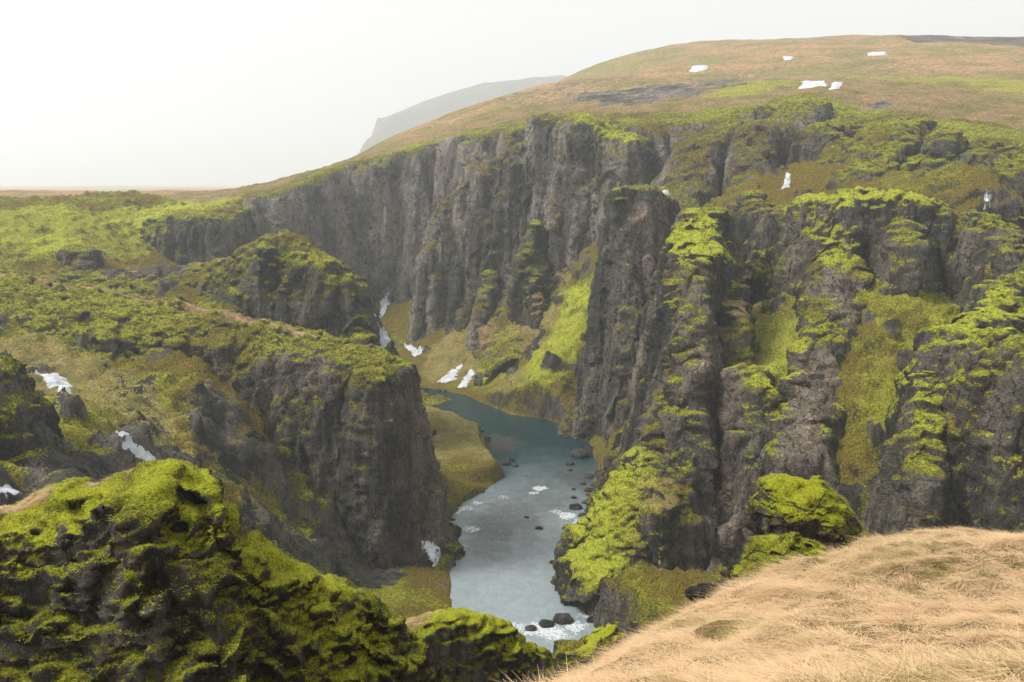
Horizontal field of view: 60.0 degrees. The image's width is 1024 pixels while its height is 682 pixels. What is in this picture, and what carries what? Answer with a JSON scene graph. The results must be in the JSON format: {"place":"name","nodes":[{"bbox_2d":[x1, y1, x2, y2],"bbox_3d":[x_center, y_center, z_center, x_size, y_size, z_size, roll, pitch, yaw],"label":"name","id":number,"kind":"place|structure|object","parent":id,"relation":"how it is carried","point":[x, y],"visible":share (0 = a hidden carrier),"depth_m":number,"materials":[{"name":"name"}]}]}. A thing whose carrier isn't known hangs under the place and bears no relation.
{"place":"outdoors","nodes":[
{"label":"outdoors","id":0,"kind":"place"},
{"bbox_2d":[0,185,246,191],"bbox_3d":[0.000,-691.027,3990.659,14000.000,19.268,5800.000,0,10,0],"label":"distant plain","id":1,"kind":"structure","parent":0,"point":[114,188],"depth_m":3253.64,"materials":[{"name":"plant"}]},
{"bbox_2d":[359,75,567,152],"bbox_3d":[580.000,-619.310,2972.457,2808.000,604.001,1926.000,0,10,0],"label":"mountain","id":2,"kind":"structure","parent":0,"point":[420,113],"depth_m":2910.92,"materials":[{"name":"grey stone"}]},
{"bbox_2d":[420,387,597,652],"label":"river","id":3,"kind":"structure","parent":0,"point":[503,569],"depth_m":172.56,"materials":[{"name":"liquid"}]},
{"bbox_2d":[500,461,510,465],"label":"river boulder","id":4,"kind":"object","parent":3,"relation":"in","point":[505,463],"visible":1,"depth_m":207.37,"materials":[{"name":"stone"}]},
{"bbox_2d":[525,625,536,630],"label":"river boulder","id":5,"kind":"object","parent":3,"relation":"in","point":[530,628],"visible":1,"depth_m":130.75,"materials":[{"name":"stone"}]},
{"bbox_2d":[539,619,553,627],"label":"river boulder","id":6,"kind":"object","parent":3,"relation":"in","point":[544,623],"visible":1,"depth_m":131.92,"materials":[{"name":"stone"}]},
{"bbox_2d":[552,613,572,624],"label":"river boulder","id":7,"kind":"object","parent":3,"relation":"in","point":[563,618],"visible":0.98,"depth_m":132.96,"materials":[{"name":"stone"}]},
{"bbox_2d":[566,461,574,465],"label":"river boulder","id":8,"kind":"object","parent":3,"relation":"in","point":[569,463],"visible":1,"depth_m":207.31,"materials":[{"name":"stone"}]},
{"bbox_2d":[569,503,581,509],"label":"river boulder","id":9,"kind":"object","parent":3,"relation":"in","point":[576,506],"visible":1,"depth_m":179.38,"materials":[{"name":"stone"}]},
{"bbox_2d":[569,448,591,457],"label":"river boulder","id":10,"kind":"object","parent":3,"relation":"in","point":[580,453],"visible":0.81,"depth_m":212.98,"materials":[{"name":"stone"}]},
{"bbox_2d":[584,487,592,491],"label":"river boulder","id":11,"kind":"object","parent":3,"relation":"in","point":[588,489],"visible":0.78,"depth_m":189.58,"materials":[{"name":"stone"}]},
{"bbox_2d":[585,446,592,450],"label":"river boulder","id":12,"kind":"object","parent":3,"relation":"in","point":[588,448],"visible":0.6,"depth_m":218.42,"materials":[{"name":"stone"}]},
{"bbox_2d":[586,616,593,622],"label":"river boulder","id":13,"kind":"object","parent":3,"relation":"in","point":[590,619],"visible":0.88,"depth_m":133.28,"materials":[{"name":"stone"}]},
{"bbox_2d":[0,132,1023,655],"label":"canyon ground","id":14,"kind":"structure","parent":0,"point":[170,402],"depth_m":151.51,"materials":[{"name":"green plant"}]},
{"bbox_2d":[0,484,21,497],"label":"snow patch","id":15,"kind":"object","parent":14,"relation":"on","point":[5,488],"visible":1,"depth_m":85.29,"materials":[{"name":"white snow"}]},
{"bbox_2d":[0,355,73,460],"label":"rock outcrop","id":16,"kind":"object","parent":14,"relation":"on","point":[29,418],"visible":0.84,"depth_m":94.82,"materials":[{"name":"grey stone"}]},
{"bbox_2d":[34,369,73,397],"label":"snow patch","id":17,"kind":"object","parent":14,"relation":"on","point":[55,379],"visible":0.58,"depth_m":136.65,"materials":[{"name":"white snow"}]},
{"bbox_2d":[56,243,106,270],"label":"rock outcrop","id":18,"kind":"object","parent":14,"relation":"on","point":[81,257],"visible":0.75,"depth_m":241.22,"materials":[{"name":"grey stone"}]},
{"bbox_2d":[116,431,155,460],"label":"snow patch","id":19,"kind":"object","parent":14,"relation":"on","point":[139,452],"visible":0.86,"depth_m":104.40,"materials":[{"name":"white snow"}]},
{"bbox_2d":[124,200,258,265],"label":"rock outcrop","id":20,"kind":"object","parent":14,"relation":"on","point":[206,232],"visible":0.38,"depth_m":293.83,"materials":[{"name":"grey stone"}]},
{"bbox_2d":[10,229,451,437],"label":"mossy ridge","id":21,"kind":"structure","parent":14,"relation":"on","point":[293,279],"depth_m":205.47,"materials":[{"name":"green plant"}]},
{"bbox_2d":[374,313,390,348],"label":"snow patch","id":22,"kind":"object","parent":21,"relation":"on","point":[385,339],"visible":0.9,"depth_m":210.19,"materials":[{"name":"white snow"}]},
{"bbox_2d":[0,268,465,571],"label":"mossy ridge","id":23,"kind":"structure","parent":14,"relation":"on","point":[347,424],"depth_m":151.91,"materials":[{"name":"grey stone"}]},
{"bbox_2d":[0,273,319,338],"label":"footpath","id":24,"kind":"structure","parent":23,"relation":"on","point":[294,331],"depth_m":167.97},
{"bbox_2d":[421,540,440,566],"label":"snow patch","id":25,"kind":"object","parent":23,"relation":"on","point":[430,548],"visible":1,"depth_m":151.19,"materials":[{"name":"white snow"}]},
{"bbox_2d":[379,292,389,317],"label":"snow patch","id":26,"kind":"object","parent":14,"relation":"on","point":[384,303],"visible":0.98,"depth_m":363.65,"materials":[{"name":"white snow"}]},
{"bbox_2d":[404,343,422,356],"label":"snow patch","id":27,"kind":"object","parent":14,"relation":"on","point":[415,351],"visible":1,"depth_m":318.59,"materials":[{"name":"white snow"}]},
{"bbox_2d":[438,364,462,382],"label":"snow patch","id":28,"kind":"object","parent":14,"relation":"on","point":[451,375],"visible":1,"depth_m":292.25,"materials":[{"name":"white snow"}]},
{"bbox_2d":[458,369,474,387],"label":"snow patch","id":29,"kind":"object","parent":14,"relation":"on","point":[467,378],"visible":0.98,"depth_m":288.44,"materials":[{"name":"white snow"}]},
{"bbox_2d":[407,140,548,343],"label":"rock buttress","id":30,"kind":"object","parent":14,"relation":"on","point":[477,225],"visible":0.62,"depth_m":316.35,"materials":[{"name":"grey stone"}]},
{"bbox_2d":[465,269,500,350],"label":"rock pinnacle","id":31,"kind":"object","parent":14,"relation":"on","point":[488,292],"visible":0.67,"depth_m":304.13,"materials":[{"name":"grey stone"}]},
{"bbox_2d":[506,219,549,329],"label":"rock spire","id":32,"kind":"object","parent":14,"relation":"on","point":[527,299],"visible":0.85,"depth_m":290.00,"materials":[{"name":"grey stone"}]},
{"bbox_2d":[471,111,654,385],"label":"rock buttress","id":33,"kind":"object","parent":14,"relation":"on","point":[585,164],"visible":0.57,"depth_m":288.88,"materials":[{"name":"grey stone"}]},
{"bbox_2d":[557,463,668,602],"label":"mossy knoll","id":34,"kind":"structure","parent":14,"relation":"on","point":[613,510],"depth_m":145.42,"materials":[{"name":"green plant"}]},
{"bbox_2d":[557,184,680,441],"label":"rock spire","id":35,"kind":"object","parent":14,"relation":"on","point":[637,222],"visible":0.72,"depth_m":221.47,"materials":[{"name":"grey stone"}]},
{"bbox_2d":[627,297,651,410],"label":"rock buttress","id":36,"kind":"object","parent":14,"relation":"on","point":[632,382],"visible":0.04,"depth_m":209.82,"materials":[{"name":"grey stone"}]},
{"bbox_2d":[550,206,740,604],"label":"rock buttress","id":37,"kind":"object","parent":14,"relation":"on","point":[670,453],"visible":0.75,"depth_m":152.20,"materials":[{"name":"grey stone"}]},
{"bbox_2d":[716,241,755,367],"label":"rock pinnacle","id":38,"kind":"object","parent":14,"relation":"on","point":[736,318],"visible":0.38,"depth_m":165.23,"materials":[{"name":"grey stone"}]},
{"bbox_2d":[712,362,784,565],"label":"rock buttress","id":39,"kind":"object","parent":14,"relation":"on","point":[749,398],"visible":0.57,"depth_m":147.20,"materials":[{"name":"grey stone"}]},
{"bbox_2d":[735,190,768,284],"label":"rock pinnacle","id":40,"kind":"object","parent":14,"relation":"on","point":[746,198],"visible":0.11,"depth_m":195.96,"materials":[{"name":"grey stone"}]},
{"bbox_2d":[781,172,789,188],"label":"snow patch","id":41,"kind":"object","parent":14,"relation":"on","point":[786,180],"visible":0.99,"depth_m":239.37,"materials":[{"name":"white snow"}]},
{"bbox_2d":[727,202,875,512],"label":"rock buttress","id":42,"kind":"object","parent":14,"relation":"on","point":[824,281],"visible":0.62,"depth_m":156.40,"materials":[{"name":"grey stone"}]},
{"bbox_2d":[761,186,1023,529],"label":"rock buttress","id":43,"kind":"object","parent":14,"relation":"on","point":[856,219],"visible":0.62,"depth_m":163.80,"materials":[{"name":"grey stone"}]},
{"bbox_2d":[868,216,942,296],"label":"rock buttress","id":44,"kind":"object","parent":14,"relation":"on","point":[904,258],"visible":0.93,"depth_m":162.29,"materials":[{"name":"grey stone"}]},
{"bbox_2d":[867,370,955,538],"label":"rock pinnacle","id":45,"kind":"object","parent":14,"relation":"on","point":[911,489],"visible":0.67,"depth_m":117.81,"materials":[{"name":"grey stone"}]},
{"bbox_2d":[900,130,968,172],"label":"rock outcrop","id":46,"kind":"object","parent":14,"relation":"on","point":[941,149],"visible":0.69,"depth_m":225.14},
{"bbox_2d":[952,137,1004,163],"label":"rock outcrop","id":47,"kind":"object","parent":14,"relation":"on","point":[984,149],"visible":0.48,"depth_m":222.17,"materials":[{"name":"green plant"}]},
{"bbox_2d":[938,327,1023,534],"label":"rock buttress","id":48,"kind":"object","parent":14,"relation":"on","point":[981,375],"visible":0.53,"depth_m":114.44,"materials":[{"name":"grey stone"}]},
{"bbox_2d":[984,190,991,209],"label":"snow patch","id":49,"kind":"object","parent":14,"relation":"on","point":[987,197],"visible":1,"depth_m":193.08,"materials":[{"name":"white snow"}]},
{"bbox_2d":[978,236,1021,279],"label":"rock pinnacle","id":50,"kind":"object","parent":14,"relation":"on","point":[1005,258],"visible":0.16,"depth_m":151.19,"materials":[{"name":"grey stone"}]},
{"bbox_2d":[991,141,1023,222],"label":"rock outcrop","id":51,"kind":"object","parent":14,"relation":"on","point":[1008,161],"visible":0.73,"depth_m":201.45,"materials":[{"name":"green plant"}]},
{"bbox_2d":[0,35,1023,196],"bbox_3d":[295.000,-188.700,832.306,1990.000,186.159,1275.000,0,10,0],"label":"hillside","id":52,"kind":"structure","parent":0,"point":[906,56],"depth_m":532.05,"materials":[{"name":"brown plant"}]},
{"bbox_2d":[689,65,707,71],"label":"snow patch","id":53,"kind":"object","parent":52,"relation":"on","point":[696,68],"visible":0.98,"depth_m":535.32,"materials":[{"name":"white snow"}]},
{"bbox_2d":[783,56,793,59],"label":"snow patch","id":54,"kind":"object","parent":52,"relation":"on","point":[788,57],"visible":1,"depth_m":566.12,"materials":[{"name":"white snow"}]},
{"bbox_2d":[798,80,826,88],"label":"snow patch","id":55,"kind":"object","parent":52,"relation":"on","point":[808,84],"visible":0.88,"depth_m":359.62,"materials":[{"name":"white snow"}]},
{"bbox_2d":[829,82,841,89],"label":"snow patch","id":56,"kind":"object","parent":52,"relation":"on","point":[836,85],"visible":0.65,"depth_m":349.16,"materials":[{"name":"white snow"}]},
{"bbox_2d":[867,51,886,55],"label":"snow patch","id":57,"kind":"object","parent":52,"relation":"on","point":[876,53],"visible":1,"depth_m":559.03,"materials":[{"name":"white snow"}]},
{"bbox_2d":[0,0,1023,185],"label":"sky","id":58,"kind":"structure","parent":0,"point":[93,92],"materials":[{"name":"white"}]},
{"bbox_2d":[9,73,1023,303],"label":"canyon wall","id":59,"kind":"structure","parent":0,"point":[367,215],"depth_m":358.46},
{"bbox_2d":[650,104,775,209],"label":"rock buttress","id":60,"kind":"object","parent":59,"relation":"attached to","point":[690,175],"visible":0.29,"depth_m":272.61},
{"bbox_2d":[721,97,833,194],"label":"rock buttress","id":61,"kind":"object","parent":59,"relation":"attached to","point":[757,148],"visible":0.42,"depth_m":266.82,"materials":[{"name":"grey stone"}]},
{"bbox_2d":[775,113,882,206],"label":"rock buttress","id":62,"kind":"object","parent":59,"relation":"attached to","point":[815,141],"visible":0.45,"depth_m":254.57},
{"bbox_2d":[831,116,936,182],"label":"rock buttress","id":63,"kind":"object","parent":59,"relation":"attached to","point":[879,148],"visible":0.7,"depth_m":238.13,"materials":[{"name":"green plant"}]},
{"bbox_2d":[490,524,1023,681],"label":"grass slope","id":64,"kind":"structure","parent":0,"point":[713,629],"depth_m":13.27,"materials":[{"name":"beige plant"}]},
{"bbox_2d":[0,458,449,681],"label":"mossy crag","id":65,"kind":"structure","parent":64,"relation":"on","point":[77,585],"depth_m":19.46,"materials":[{"name":"green plant"}]},
{"bbox_2d":[0,468,443,630],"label":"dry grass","id":66,"kind":"structure","parent":65,"relation":"on","point":[28,504],"depth_m":21.04,"materials":[{"name":"plant"}]},
{"bbox_2d":[0,457,864,681],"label":"moss","id":67,"kind":"object","parent":65,"relation":"on","point":[744,555],"visible":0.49,"depth_m":20.92,"materials":[{"name":"green plant"}]},
{"bbox_2d":[405,607,628,681],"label":"mossy ridge","id":68,"kind":"structure","parent":64,"relation":"on","point":[483,663],"depth_m":37.89,"materials":[{"name":"green plant"}]},
{"bbox_2d":[687,599,697,604],"bbox_3d":[4.299,6.186,21.046,0.286,0.186,0.226,4,11,20],"label":"stone","id":69,"kind":"object","parent":64,"relation":"on","point":[692,600],"visible":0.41,"depth_m":20.96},
{"bbox_2d":[732,532,827,579],"bbox_3d":[6.568,5.527,21.646,2.460,1.869,2.151,0,10,0],"label":"mossy boulder","id":70,"kind":"object","parent":64,"relation":"on","point":[779,555],"visible":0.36,"depth_m":21.32,"materials":[{"name":"green plant"}]},
{"bbox_2d":[743,474,863,553],"bbox_3d":[9.415,5.820,28.423,3.297,3.110,3.476,-4,11,-20],"label":"mossy boulder","id":71,"kind":"object","parent":64,"relation":"on","point":[809,527],"visible":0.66,"depth_m":27.44,"materials":[{"name":"green plant"}]},
{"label":"stone","id":72,"kind":"object","parent":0,"visible":0},
{"bbox_2d":[720,570,731,577],"bbox_3d":[5.252,5.713,21.731,0.309,0.187,0.219,0,10,0],"label":"stone","id":73,"kind":"object","parent":72,"relation":"on","point":[724,573],"visible":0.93,"depth_m":21.67,"materials":[{"name":"grey stone"}]},
{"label":"stone","id":74,"kind":"object","parent":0,"visible":0},
{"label":"stone","id":75,"kind":"object","parent":74,"relation":"on","visible":0},
{"bbox_2d":[696,582,714,592],"bbox_3d":[4.632,5.902,21.240,0.446,0.264,0.330,0,10,0],"label":"stone","id":76,"kind":"object","parent":75,"relation":"on","point":[704,585],"visible":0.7,"depth_m":21.14,"materials":[{"name":"grey stone"}]},
{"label":"stone","id":77,"kind":"object","parent":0,"visible":0},
{"bbox_2d":[701,588,708,595],"bbox_3d":[4.535,5.973,21.143,0.333,0.195,0.241,0,10,0],"label":"stone","id":78,"kind":"object","parent":77,"relation":"on","point":[706,592],"visible":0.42,"depth_m":21.07,"materials":[{"name":"grey stone"}]},
{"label":"stone","id":79,"kind":"object","parent":77,"relation":"on","visible":0},
{"bbox_2d":[684,586,702,598],"bbox_3d":[4.291,5.912,20.896,0.459,0.286,0.341,0,10,0],"label":"stone","id":80,"kind":"object","parent":79,"relation":"on","point":[694,592],"visible":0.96,"depth_m":20.79,"materials":[{"name":"grey stone"}]},
{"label":"stone","id":81,"kind":"object","parent":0,"visible":0},
{"bbox_2d":[715,580,723,585],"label":"stone","id":82,"kind":"object","parent":81,"relation":"on","point":[721,582],"visible":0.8,"depth_m":21.68,"materials":[{"name":"stone"}]},
{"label":"stone","id":83,"kind":"object","parent":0,"visible":0},
{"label":"stone","id":84,"kind":"object","parent":83,"relation":"on","visible":0},
{"bbox_2d":[727,563,738,571],"bbox_3d":[5.497,5.609,21.894,0.361,0.212,0.255,0,10,0],"label":"stone","id":85,"kind":"object","parent":84,"relation":"on","point":[730,568],"visible":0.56,"depth_m":21.83,"materials":[{"name":"grey stone"}]}
]}

